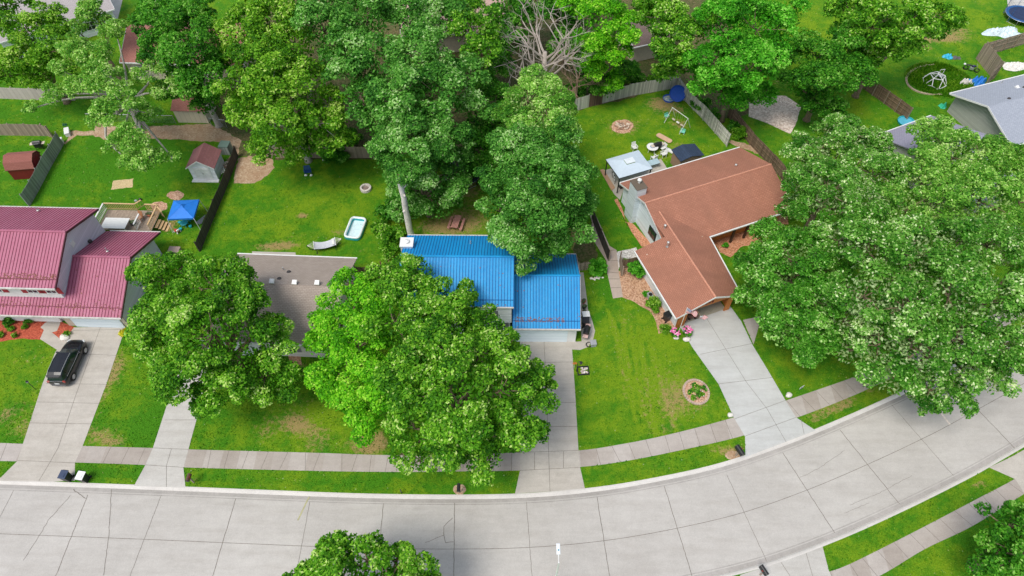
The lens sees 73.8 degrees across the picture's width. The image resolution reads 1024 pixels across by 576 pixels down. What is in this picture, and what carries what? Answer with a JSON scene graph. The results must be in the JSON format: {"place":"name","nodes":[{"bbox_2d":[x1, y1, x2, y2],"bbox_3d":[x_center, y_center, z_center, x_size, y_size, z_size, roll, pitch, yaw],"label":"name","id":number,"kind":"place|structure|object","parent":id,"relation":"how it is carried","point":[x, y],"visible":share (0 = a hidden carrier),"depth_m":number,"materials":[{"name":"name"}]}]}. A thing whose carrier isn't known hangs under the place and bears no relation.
{"place":"outdoors","nodes":[
{"label":"outdoors","id":0,"kind":"place"},
{"bbox_2d":[0,327,123,481],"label":"driveway","id":1,"kind":"structure","parent":0,"point":[43,436],"depth_m":60.41,"materials":[{"name":"grey concrete"}]},
{"bbox_2d":[46,339,87,385],"bbox_3d":[-40.950,6.671,62.740,2.280,1.804,4.700,0,53,0],"label":"car","id":2,"kind":"object","parent":1,"relation":"on","point":[64,365],"visible":1,"depth_m":61.98,"materials":[{"name":"black paint"}]},
{"bbox_2d":[101,218,129,229],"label":"table","id":3,"kind":"object","parent":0,"point":[116,223],"visible":0.81,"depth_m":72.15,"materials":[{"name":"white plastic"}]},
{"bbox_2d":[64,123,241,152],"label":"dirt path","id":4,"kind":"structure","parent":0,"point":[203,132],"depth_m":83.02,"materials":[{"name":"soil"}]},
{"bbox_2d":[134,371,202,486],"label":"driveway","id":5,"kind":"structure","parent":0,"point":[176,428],"depth_m":58.43,"materials":[{"name":"concrete"}]},
{"bbox_2d":[400,0,505,53],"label":"house","id":6,"kind":"structure","parent":0,"point":[452,43],"depth_m":91.67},
{"bbox_2d":[215,0,749,162],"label":"forest floor","id":7,"kind":"structure","parent":0,"point":[245,135],"depth_m":89.97,"materials":[{"name":"soil"}]},
{"bbox_2d":[126,0,232,128],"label":"maple tree","id":8,"kind":"object","parent":7,"relation":"on","point":[169,20],"visible":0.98,"depth_m":74.34,"materials":[{"name":"green plant"}]},
{"bbox_2d":[209,0,316,113],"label":"maple tree","id":9,"kind":"object","parent":7,"relation":"on","point":[257,38],"visible":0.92,"depth_m":72.23,"materials":[{"name":"green plant"}]},
{"bbox_2d":[238,142,376,159],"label":"soil","id":10,"kind":"structure","parent":7,"relation":"on","point":[242,150],"depth_m":80.97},
{"bbox_2d":[209,50,359,166],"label":"maple tree","id":11,"kind":"object","parent":10,"relation":"on","point":[264,97],"visible":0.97,"depth_m":69.46,"materials":[{"name":"green plant"}]},
{"bbox_2d":[262,146,373,157],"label":"fence","id":12,"kind":"object","parent":10,"relation":"on","point":[361,151],"visible":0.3,"depth_m":79.71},
{"bbox_2d":[290,0,401,104],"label":"maple tree","id":13,"kind":"object","parent":7,"relation":"on","point":[339,15],"visible":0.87,"depth_m":71.14,"materials":[{"name":"green plant"}]},
{"bbox_2d":[374,0,472,89],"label":"maple tree","id":14,"kind":"object","parent":7,"relation":"on","point":[425,10],"visible":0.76,"depth_m":74.38,"materials":[{"name":"green plant"}]},
{"bbox_2d":[436,0,505,105],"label":"maple tree","id":15,"kind":"object","parent":7,"relation":"on","point":[478,43],"visible":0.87,"depth_m":74.26,"materials":[{"name":"green plant"}]},
{"bbox_2d":[447,62,519,173],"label":"understory tree","id":16,"kind":"object","parent":7,"relation":"on","point":[494,87],"visible":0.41,"depth_m":75.08,"materials":[{"name":"green plant"}]},
{"bbox_2d":[487,0,538,77],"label":"understory tree","id":17,"kind":"object","parent":7,"relation":"on","point":[515,19],"visible":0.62,"depth_m":84.95,"materials":[{"name":"green plant"}]},
{"bbox_2d":[508,0,570,43],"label":"understory tree","id":18,"kind":"object","parent":7,"relation":"on","point":[549,4],"visible":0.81,"depth_m":84.30,"materials":[{"name":"green plant"}]},
{"bbox_2d":[491,0,595,105],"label":"dead tree","id":19,"kind":"object","parent":7,"relation":"on","point":[544,57],"visible":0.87,"depth_m":79.40,"materials":[{"name":"grey wood"}]},
{"bbox_2d":[534,2,590,65],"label":"understory tree","id":20,"kind":"object","parent":7,"relation":"on","point":[572,20],"visible":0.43,"depth_m":85.98,"materials":[{"name":"green plant"}]},
{"bbox_2d":[551,47,607,98],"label":"dead tree","id":21,"kind":"object","parent":7,"relation":"on","point":[575,90],"visible":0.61,"depth_m":83.32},
{"bbox_2d":[553,0,641,92],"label":"maple tree","id":22,"kind":"object","parent":7,"relation":"on","point":[604,44],"visible":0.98,"depth_m":78.15,"materials":[{"name":"green plant"}]},
{"bbox_2d":[574,59,640,97],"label":"understory tree","id":23,"kind":"object","parent":7,"relation":"on","point":[630,67],"visible":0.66,"depth_m":84.23,"materials":[{"name":"green plant"}]},
{"bbox_2d":[575,75,678,109],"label":"fence","id":24,"kind":"object","parent":7,"relation":"on","point":[590,100],"visible":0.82,"depth_m":86.45,"materials":[{"name":"wood"}]},
{"bbox_2d":[616,15,675,61],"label":"house","id":25,"kind":"structure","parent":7,"relation":"on","point":[642,50],"depth_m":90.24,"materials":[{"name":"grey"}]},
{"bbox_2d":[625,56,674,83],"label":"dirt patch","id":26,"kind":"object","parent":7,"relation":"on","point":[645,67],"visible":0.03,"depth_m":91.28,"materials":[{"name":"soil"}]},
{"bbox_2d":[631,0,717,82],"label":"maple tree","id":27,"kind":"object","parent":7,"relation":"on","point":[667,54],"visible":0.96,"depth_m":76.40,"materials":[{"name":"green plant"}]},
{"bbox_2d":[0,313,1021,471],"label":"sidewalk","id":28,"kind":"structure","parent":0,"point":[815,400],"depth_m":58.16,"materials":[{"name":"concrete"}]},
{"bbox_2d":[0,321,1023,575],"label":"sidewalk joints","id":29,"kind":"object","parent":28,"relation":"on","point":[596,449],"visible":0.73,"depth_m":57.88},
{"bbox_2d":[0,0,1023,575],"bbox_3d":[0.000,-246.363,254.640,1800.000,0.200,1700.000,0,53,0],"label":"ground","id":30,"kind":"structure","parent":0,"point":[324,218],"depth_m":69.67,"materials":[{"name":"plant"}]},
{"bbox_2d":[2,150,40,179],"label":"shed","id":31,"kind":"structure","parent":30,"relation":"on","point":[20,165],"depth_m":76.95,"materials":[{"name":"wood"}]},
{"bbox_2d":[0,320,45,341],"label":"mulch bed","id":32,"kind":"object","parent":30,"relation":"on","point":[34,330],"visible":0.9,"depth_m":65.70,"materials":[{"name":"wood"}]},
{"bbox_2d":[0,123,52,137],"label":"fence","id":33,"kind":"object","parent":30,"relation":"on","point":[22,129],"visible":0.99,"depth_m":82.07,"materials":[{"name":"wood"}]},
{"bbox_2d":[0,87,75,100],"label":"fence","id":34,"kind":"object","parent":30,"relation":"on","point":[19,93],"visible":0.54,"depth_m":86.25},
{"bbox_2d":[0,0,78,104],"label":"maple tree","id":35,"kind":"object","parent":30,"relation":"on","point":[51,24],"visible":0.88,"depth_m":78.73,"materials":[{"name":"green plant"}]},
{"bbox_2d":[19,131,63,205],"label":"fence","id":36,"kind":"object","parent":30,"relation":"on","point":[48,157],"visible":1,"depth_m":77.84,"materials":[{"name":"wood"}]},
{"bbox_2d":[40,322,62,349],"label":"walkway","id":37,"kind":"structure","parent":30,"relation":"on","point":[49,337],"depth_m":65.42,"materials":[{"name":"brown concrete"}]},
{"bbox_2d":[0,0,115,57],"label":"house","id":38,"kind":"structure","parent":30,"relation":"on","point":[107,6],"depth_m":92.69,"materials":[{"name":"white"}]},
{"bbox_2d":[0,206,161,327],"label":"house","id":39,"kind":"structure","parent":30,"relation":"on","point":[68,265],"depth_m":64.02,"materials":[{"name":"red"}]},
{"bbox_2d":[71,319,124,327],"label":"garage door","id":40,"kind":"structure","parent":39,"relation":"in","point":[78,322],"depth_m":65.42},
{"bbox_2d":[65,0,124,79],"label":"maple tree","id":41,"kind":"object","parent":30,"relation":"on","point":[91,8],"visible":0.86,"depth_m":81.84,"materials":[{"name":"green plant"}]},
{"bbox_2d":[20,18,181,172],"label":"locust tree","id":42,"kind":"object","parent":30,"relation":"on","point":[94,66],"visible":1,"depth_m":70.63,"materials":[{"name":"green plant"}]},
{"bbox_2d":[95,200,170,230],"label":"deck","id":43,"kind":"structure","parent":30,"relation":"on","point":[147,223],"depth_m":73.54,"materials":[{"name":"brown wood"}]},
{"bbox_2d":[119,23,253,82],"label":"house","id":44,"kind":"structure","parent":30,"relation":"on","point":[129,47],"depth_m":87.57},
{"bbox_2d":[167,199,206,231],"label":"canopy","id":45,"kind":"object","parent":30,"relation":"on","point":[183,210],"visible":0.99,"depth_m":72.27,"materials":[{"name":"fabric"}]},
{"bbox_2d":[170,96,215,122],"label":"shed","id":46,"kind":"structure","parent":30,"relation":"on","point":[181,111],"depth_m":83.16,"materials":[{"name":"wood"}]},
{"bbox_2d":[185,143,224,182],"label":"shed","id":47,"kind":"structure","parent":30,"relation":"on","point":[206,162],"depth_m":77.31,"materials":[{"name":"white"}]},
{"bbox_2d":[123,250,307,420],"bbox_3d":[-25.622,3.526,58.508,13.277,12.502,17.355,-20,55,-14],"label":"maple tree","id":48,"kind":"object","parent":30,"relation":"on","point":[230,371],"visible":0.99,"depth_m":55.24,"materials":[{"name":"green plant"}]},
{"bbox_2d":[194,145,237,251],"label":"fence","id":49,"kind":"object","parent":30,"relation":"on","point":[214,207],"visible":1,"depth_m":75.10,"materials":[{"name":"wood"}]},
{"bbox_2d":[234,156,274,183],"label":"dirt patch","id":50,"kind":"object","parent":30,"relation":"on","point":[247,171],"visible":0.83,"depth_m":79.12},
{"bbox_2d":[199,253,356,357],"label":"house","id":51,"kind":"structure","parent":30,"relation":"on","point":[294,285],"depth_m":63.43,"materials":[{"name":"beige"}]},
{"bbox_2d":[306,237,341,253],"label":"hammock","id":52,"kind":"object","parent":30,"relation":"on","point":[325,244],"visible":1,"depth_m":71.58,"materials":[{"name":"fabric"}]},
{"bbox_2d":[318,144,350,164],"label":"shrub","id":53,"kind":"object","parent":30,"relation":"on","point":[340,157],"visible":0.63,"depth_m":78.86,"materials":[{"name":"green plant"}]},
{"bbox_2d":[301,266,396,447],"bbox_3d":[-13.126,5.963,57.260,8.717,11.563,15.704,-16,55,-12],"label":"maple tree","id":54,"kind":"object","parent":30,"relation":"on","point":[337,382],"visible":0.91,"depth_m":54.38,"materials":[{"name":"green plant"}]},
{"bbox_2d":[344,216,366,240],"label":"inflatable pool","id":55,"kind":"structure","parent":30,"relation":"on","point":[355,228],"depth_m":73.46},
{"bbox_2d":[282,529,441,575],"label":"maple tree","id":56,"kind":"object","parent":30,"relation":"on","point":[339,551],"visible":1,"depth_m":44.85,"materials":[{"name":"green plant"}]},
{"bbox_2d":[378,243,398,259],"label":"shrub","id":57,"kind":"object","parent":30,"relation":"on","point":[387,250],"visible":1,"depth_m":70.52,"materials":[{"name":"green plant"}]},
{"bbox_2d":[376,223,406,245],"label":"shrub","id":58,"kind":"object","parent":30,"relation":"on","point":[387,233],"visible":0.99,"depth_m":71.60,"materials":[{"name":"green plant"}]},
{"bbox_2d":[396,178,413,233],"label":"trunk","id":59,"kind":"object","parent":30,"relation":"on","point":[408,222],"visible":0.8,"depth_m":68.96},
{"bbox_2d":[363,108,476,222],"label":"maple tree","id":60,"kind":"object","parent":30,"relation":"on","point":[414,170],"visible":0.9,"depth_m":66.76,"materials":[{"name":"green plant"}]},
{"bbox_2d":[340,20,502,149],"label":"maple tree","id":61,"kind":"object","parent":30,"relation":"on","point":[400,71],"visible":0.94,"depth_m":67.91,"materials":[{"name":"green plant"}]},
{"bbox_2d":[357,252,560,487],"bbox_3d":[-4.514,6.101,55.563,16.667,14.108,19.746,0,53,0],"label":"maple tree","id":62,"kind":"object","parent":30,"relation":"on","point":[457,427],"visible":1,"depth_m":50.60,"materials":[{"name":"green plant"}]},
{"bbox_2d":[399,234,580,341],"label":"house","id":63,"kind":"structure","parent":30,"relation":"on","point":[541,302],"depth_m":63.05,"materials":[{"name":"blue"}]},
{"bbox_2d":[516,330,567,341],"bbox_3d":[2.778,4.412,64.122,4.850,2.230,0.090,0,53,0],"label":"garage door","id":64,"kind":"structure","parent":63,"relation":"in","point":[526,336],"depth_m":64.24,"materials":[{"name":"metal"}]},
{"bbox_2d":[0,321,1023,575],"bbox_3d":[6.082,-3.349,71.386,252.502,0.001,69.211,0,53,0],"label":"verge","id":65,"kind":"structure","parent":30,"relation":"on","point":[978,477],"depth_m":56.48,"materials":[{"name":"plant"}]},
{"bbox_2d":[490,63,580,145],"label":"maple tree","id":66,"kind":"object","parent":30,"relation":"on","point":[548,84],"visible":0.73,"depth_m":67.51,"materials":[{"name":"green plant"}]},
{"bbox_2d":[472,114,600,276],"bbox_3d":[2.471,-7.572,65.458,12.426,14.761,16.126,0,53,0],"label":"maple tree","id":67,"kind":"object","parent":30,"relation":"on","point":[563,209],"visible":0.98,"depth_m":61.77,"materials":[{"name":"green plant"}]},
{"bbox_2d":[573,235,597,266],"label":"dirt patch","id":68,"kind":"object","parent":30,"relation":"on","point":[586,252],"visible":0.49,"depth_m":71.75,"materials":[{"name":"soil"}]},
{"bbox_2d":[588,257,607,276],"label":"shrub","id":69,"kind":"object","parent":30,"relation":"on","point":[598,263],"visible":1,"depth_m":69.23,"materials":[{"name":"green plant"}]},
{"bbox_2d":[615,198,649,246],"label":"mulch bed","id":70,"kind":"object","parent":30,"relation":"on","point":[641,238],"visible":0.94,"depth_m":73.35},
{"bbox_2d":[619,266,673,332],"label":"mulch bed","id":71,"kind":"object","parent":30,"relation":"on","point":[633,287],"visible":0.58,"depth_m":68.59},
{"bbox_2d":[627,260,645,277],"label":"shrub","id":72,"kind":"object","parent":71,"relation":"on","point":[636,271],"visible":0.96,"depth_m":68.83,"materials":[{"name":"green plant"}]},
{"bbox_2d":[669,85,685,101],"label":"paddling pool","id":73,"kind":"structure","parent":30,"relation":"on","point":[677,93],"depth_m":86.44,"materials":[{"name":"blue plastic"}]},
{"bbox_2d":[682,379,709,404],"bbox_3d":[16.654,9.287,61.607,2.440,0.472,2.646,0,53,0],"label":"flower bed","id":74,"kind":"object","parent":30,"relation":"on","point":[697,392],"visible":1,"depth_m":61.59,"materials":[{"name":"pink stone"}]},
{"bbox_2d":[676,78,730,146],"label":"fence","id":75,"kind":"object","parent":30,"relation":"on","point":[711,120],"visible":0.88,"depth_m":83.42,"materials":[{"name":"wood"}]},
{"bbox_2d":[619,147,789,327],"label":"house","id":76,"kind":"structure","parent":30,"relation":"on","point":[683,216],"depth_m":70.30,"materials":[{"name":"brown"}]},
{"bbox_2d":[679,0,811,122],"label":"maple tree","id":77,"kind":"object","parent":30,"relation":"on","point":[765,50],"visible":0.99,"depth_m":74.31,"materials":[{"name":"green plant"}]},
{"bbox_2d":[713,215,788,256],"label":"mulch bed","id":78,"kind":"object","parent":30,"relation":"on","point":[737,242],"visible":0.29,"depth_m":72.58,"materials":[{"name":"wood"}]},
{"bbox_2d":[743,317,760,343],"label":"driveway pad","id":79,"kind":"object","parent":30,"relation":"on","point":[752,325],"visible":0.79,"depth_m":65.97,"materials":[{"name":"concrete"}]},
{"bbox_2d":[727,108,787,179],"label":"fence","id":80,"kind":"object","parent":30,"relation":"on","point":[761,148],"visible":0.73,"depth_m":80.17,"materials":[{"name":"wood"}]},
{"bbox_2d":[749,96,800,133],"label":"gravel bed","id":81,"kind":"object","parent":30,"relation":"on","point":[782,113],"visible":0.79,"depth_m":85.29,"materials":[{"name":"gravel"}]},
{"bbox_2d":[730,215,855,368],"bbox_3d":[24.303,0.624,60.957,9.624,12.084,15.011,0,53,0],"label":"silver maple tree","id":82,"kind":"object","parent":30,"relation":"on","point":[801,292],"visible":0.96,"depth_m":57.67,"materials":[{"name":"green plant"}]},
{"bbox_2d":[776,15,879,122],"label":"maple tree","id":83,"kind":"object","parent":30,"relation":"on","point":[837,64],"visible":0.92,"depth_m":77.48,"materials":[{"name":"green plant"}]},
{"bbox_2d":[774,112,915,233],"bbox_3d":[31.346,-9.715,67.160,11.994,14.621,19.382,25,57,18],"label":"silver maple tree","id":84,"kind":"object","parent":30,"relation":"on","point":[814,194],"visible":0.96,"depth_m":61.59,"materials":[{"name":"green plant"}]},
{"bbox_2d":[807,213,959,416],"bbox_3d":[30.977,2.751,57.244,12.895,15.455,16.164,0,53,0],"label":"silver maple tree","id":85,"kind":"object","parent":30,"relation":"on","point":[911,327],"visible":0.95,"depth_m":53.56,"materials":[{"name":"green plant"}]},
{"bbox_2d":[863,77,912,119],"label":"fence","id":86,"kind":"object","parent":30,"relation":"on","point":[892,101],"visible":0.78,"depth_m":85.47,"materials":[{"name":"wood"}]},
{"bbox_2d":[822,0,969,98],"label":"maple tree","id":87,"kind":"object","parent":30,"relation":"on","point":[893,40],"visible":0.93,"depth_m":77.64,"materials":[{"name":"green plant"}]},
{"bbox_2d":[904,63,971,97],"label":"mound","id":88,"kind":"object","parent":30,"relation":"on","point":[935,79],"visible":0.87,"depth_m":89.19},
{"bbox_2d":[880,114,1023,246],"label":"silver maple tree","id":89,"kind":"object","parent":30,"relation":"on","point":[942,173],"visible":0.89,"depth_m":60.09,"materials":[{"name":"green plant"}]},
{"bbox_2d":[909,212,1023,418],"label":"silver maple tree","id":90,"kind":"object","parent":30,"relation":"on","point":[997,361],"visible":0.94,"depth_m":52.32,"materials":[{"name":"green plant"}]},
{"bbox_2d":[977,42,1004,83],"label":"fence","id":91,"kind":"object","parent":30,"relation":"on","point":[997,62],"visible":0.92,"depth_m":89.56,"materials":[{"name":"wood"}]},
{"bbox_2d":[965,499,1023,575],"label":"maple tree","id":92,"kind":"object","parent":30,"relation":"on","point":[995,550],"visible":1,"depth_m":48.16,"materials":[{"name":"green plant"}]},
{"bbox_2d":[976,33,1023,58],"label":"fence","id":93,"kind":"object","parent":30,"relation":"on","point":[1001,45],"visible":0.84,"depth_m":92.30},
{"bbox_2d":[981,26,1021,37],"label":"tarp","id":94,"kind":"object","parent":30,"relation":"on","point":[1005,32],"visible":0.87,"depth_m":95.44,"materials":[{"name":"plastic"}]},
{"bbox_2d":[1004,0,1023,25],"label":"trampoline","id":95,"kind":"object","parent":30,"relation":"on","point":[1015,12],"visible":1,"depth_m":97.58,"materials":[{"name":"fabric"}]},
{"bbox_2d":[0,345,1023,575],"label":"road","id":96,"kind":"structure","parent":0,"point":[860,469],"depth_m":54.95,"materials":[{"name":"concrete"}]},
{"bbox_2d":[0,341,1023,575],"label":"gutter","id":97,"kind":"object","parent":96,"relation":"on","point":[875,516],"visible":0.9,"depth_m":56.19,"materials":[{"name":"concrete"}]},
{"bbox_2d":[0,327,1023,575],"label":"kerb","id":98,"kind":"structure","parent":96,"relation":"on","point":[634,483],"depth_m":56.32,"materials":[{"name":"concrete"}]},
{"bbox_2d":[515,342,584,492],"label":"driveway","id":99,"kind":"structure","parent":0,"point":[559,356],"depth_m":58.81,"materials":[{"name":"grey concrete"}]},
{"bbox_2d":[572,272,594,349],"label":"side path","id":100,"kind":"structure","parent":0,"point":[578,345],"depth_m":65.76,"materials":[{"name":"brown concrete"}]},
{"bbox_2d":[590,215,622,297],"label":"garden path","id":101,"kind":"structure","parent":0,"point":[614,279],"depth_m":70.36,"materials":[{"name":"concrete"}]},
{"bbox_2d":[591,210,610,260],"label":"fence","id":102,"kind":"object","parent":101,"relation":"on","point":[607,250],"visible":0.95,"depth_m":71.87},
{"bbox_2d":[606,159,666,198],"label":"patio","id":103,"kind":"structure","parent":0,"point":[609,173],"depth_m":78.61,"materials":[{"name":"brown concrete"}]},
{"bbox_2d":[605,150,652,192],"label":"gazebo","id":104,"kind":"object","parent":103,"relation":"on","point":[620,167],"visible":0.96,"depth_m":75.82,"materials":[{"name":"fabric"}]},
{"bbox_2d":[670,144,703,165],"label":"shed","id":105,"kind":"structure","parent":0,"point":[683,153],"depth_m":78.16,"materials":[{"name":"blue"}]},
{"bbox_2d":[681,307,814,456],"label":"driveway","id":106,"kind":"structure","parent":0,"point":[741,398],"depth_m":62.34,"materials":[{"name":"concrete"}]},
{"bbox_2d":[17,319,812,575],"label":"driveway joints","id":107,"kind":"object","parent":106,"relation":"on","point":[520,470],"visible":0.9,"depth_m":59.70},
{"bbox_2d":[740,547,830,575],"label":"driveway","id":108,"kind":"structure","parent":0,"point":[800,566],"depth_m":52.61,"materials":[{"name":"concrete"}]},
{"bbox_2d":[830,479,1023,575],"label":"sidewalk","id":109,"kind":"structure","parent":0,"point":[910,546],"depth_m":54.03,"materials":[{"name":"concrete"}]},
{"bbox_2d":[878,115,1015,216],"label":"house","id":110,"kind":"structure","parent":0,"point":[902,139],"depth_m":76.95,"materials":[{"name":"grey"}]},
{"bbox_2d":[947,74,1023,145],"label":"house","id":111,"kind":"structure","parent":0,"point":[996,107],"depth_m":81.13,"materials":[{"name":"grey"}]},
{"bbox_2d":[989,450,1023,491],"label":"driveway","id":112,"kind":"structure","parent":0,"point":[1012,466],"depth_m":57.46,"materials":[{"name":"brown concrete"}]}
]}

